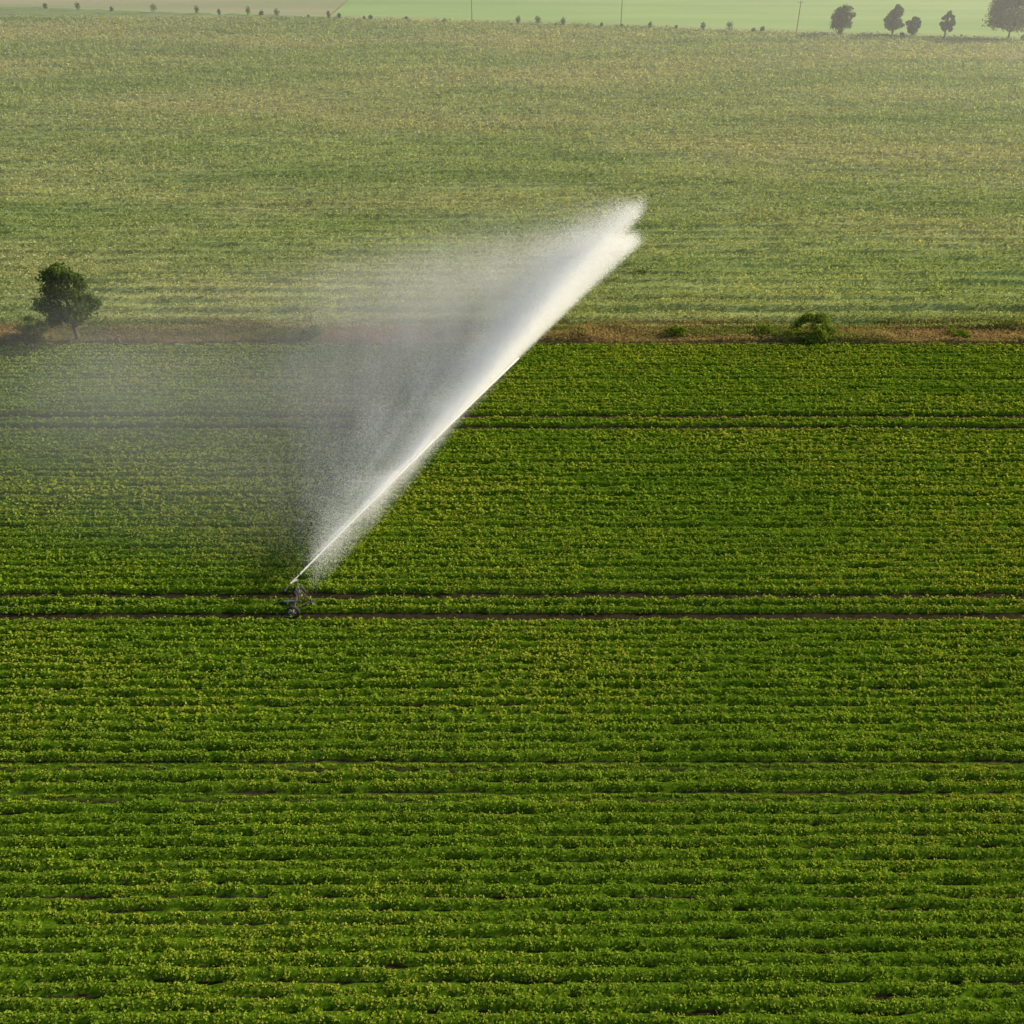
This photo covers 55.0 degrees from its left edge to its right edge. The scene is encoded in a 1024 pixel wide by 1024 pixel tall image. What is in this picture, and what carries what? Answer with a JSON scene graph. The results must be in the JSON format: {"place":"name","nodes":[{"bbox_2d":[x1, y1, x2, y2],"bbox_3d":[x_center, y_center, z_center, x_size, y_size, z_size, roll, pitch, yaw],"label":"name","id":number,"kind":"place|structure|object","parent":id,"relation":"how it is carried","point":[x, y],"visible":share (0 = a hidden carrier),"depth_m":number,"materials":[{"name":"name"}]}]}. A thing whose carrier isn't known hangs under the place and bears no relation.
{"place":"outdoors","nodes":[
{"label":"outdoors","id":0,"kind":"place"},
{"bbox_2d":[0,0,346,14],"bbox_3d":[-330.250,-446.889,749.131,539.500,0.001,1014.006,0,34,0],"label":"distant field stubble","id":1,"kind":"object","parent":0,"point":[303,6],"visible":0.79,"depth_m":349.78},
{"bbox_2d":[75,191,651,592],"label":"water jet","id":2,"kind":"object","parent":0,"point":[488,375],"visible":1,"depth_m":89.69},
{"bbox_2d":[0,4,1020,38],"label":"track verge","id":3,"kind":"structure","parent":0,"point":[416,18],"depth_m":317.77,"materials":[{"name":"green plant"}]},
{"bbox_2d":[0,341,1023,1023],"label":"crop field","id":4,"kind":"structure","parent":0,"point":[624,683],"depth_m":61.91,"materials":[{"name":"plant"}]},
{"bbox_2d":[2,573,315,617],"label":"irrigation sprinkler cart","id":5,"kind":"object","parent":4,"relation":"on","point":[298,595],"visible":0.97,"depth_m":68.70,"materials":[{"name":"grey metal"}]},
{"bbox_2d":[0,6,1023,328],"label":"pasture field","id":6,"kind":"structure","parent":0,"point":[166,166],"depth_m":165.33,"materials":[{"name":"green plant"}]},
{"bbox_2d":[43,2,1023,39],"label":"roadside saplings","id":7,"kind":"object","parent":6,"relation":"on","point":[562,20],"visible":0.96,"depth_m":311.49,"materials":[{"name":"green plant"}]},
{"bbox_2d":[88,9,990,38],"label":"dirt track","id":8,"kind":"structure","parent":0,"point":[428,20],"depth_m":317.34,"materials":[{"name":"brown soil"}]},
{"bbox_2d":[332,0,1023,36],"bbox_3d":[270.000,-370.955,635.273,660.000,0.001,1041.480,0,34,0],"label":"distant green field","id":9,"kind":"structure","parent":0,"point":[817,15],"depth_m":334.00,"materials":[{"name":"green plant"}]},
{"label":"ground","id":10,"kind":"structure","parent":0,"visible":0},
{"bbox_2d":[13,314,48,340],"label":"bush","id":11,"kind":"object","parent":10,"relation":"on","point":[29,328],"visible":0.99,"depth_m":106.75,"materials":[{"name":"green plant"}]},
{"bbox_2d":[28,262,102,340],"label":"tree","id":12,"kind":"object","parent":10,"relation":"on","point":[61,276],"visible":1,"depth_m":103.84,"materials":[{"name":"green plant"}]},
{"bbox_2d":[302,324,321,338],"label":"bush","id":13,"kind":"object","parent":10,"relation":"on","point":[313,331],"visible":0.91,"depth_m":107.02,"materials":[{"name":"green plant"}]},
{"bbox_2d":[0,315,1023,343],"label":"grass verge","id":14,"kind":"object","parent":10,"relation":"on","point":[732,334],"depth_m":108.26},
{"bbox_2d":[572,327,587,338],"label":"bush","id":15,"kind":"object","parent":10,"relation":"on","point":[582,329],"visible":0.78,"depth_m":107.69,"materials":[{"name":"green plant"}]},
{"bbox_2d":[663,323,687,336],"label":"bush","id":16,"kind":"object","parent":10,"relation":"on","point":[672,329],"visible":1,"depth_m":107.95,"materials":[{"name":"green plant"}]},
{"bbox_2d":[753,323,780,337],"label":"bush","id":17,"kind":"object","parent":10,"relation":"on","point":[762,328],"visible":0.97,"depth_m":107.86,"materials":[{"name":"green plant"}]},
{"bbox_2d":[796,1,803,30],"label":"utility pole","id":18,"kind":"object","parent":10,"relation":"on","point":[799,14],"visible":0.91,"depth_m":292.75,"materials":[{"name":"brown wood"}]},
{"bbox_2d":[787,312,836,344],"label":"bush","id":19,"kind":"object","parent":10,"relation":"on","point":[824,329],"visible":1,"depth_m":106.62,"materials":[{"name":"green plant"}]},
{"bbox_2d":[829,4,855,34],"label":"roadside tree","id":20,"kind":"object","parent":10,"relation":"on","point":[841,20],"visible":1,"depth_m":285.88,"materials":[{"name":"green plant"}]},
{"bbox_2d":[883,4,904,33],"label":"roadside tree","id":21,"kind":"object","parent":10,"relation":"on","point":[894,14],"visible":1,"depth_m":283.32,"materials":[{"name":"green plant"}]},
{"bbox_2d":[905,16,921,33],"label":"roadside tree","id":22,"kind":"object","parent":10,"relation":"on","point":[914,23],"visible":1,"depth_m":282.34,"materials":[{"name":"green plant"}]},
{"bbox_2d":[939,10,955,36],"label":"roadside tree","id":23,"kind":"object","parent":10,"relation":"on","point":[947,25],"visible":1,"depth_m":280.31,"materials":[{"name":"green plant"}]},
{"bbox_2d":[947,324,972,338],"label":"bush","id":24,"kind":"object","parent":10,"relation":"on","point":[959,333],"visible":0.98,"depth_m":107.72,"materials":[{"name":"green plant"}]},
{"bbox_2d":[982,0,1023,36],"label":"roadside tree","id":25,"kind":"object","parent":10,"relation":"on","point":[1000,12],"visible":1,"depth_m":277.21,"materials":[{"name":"green plant"}]}
]}

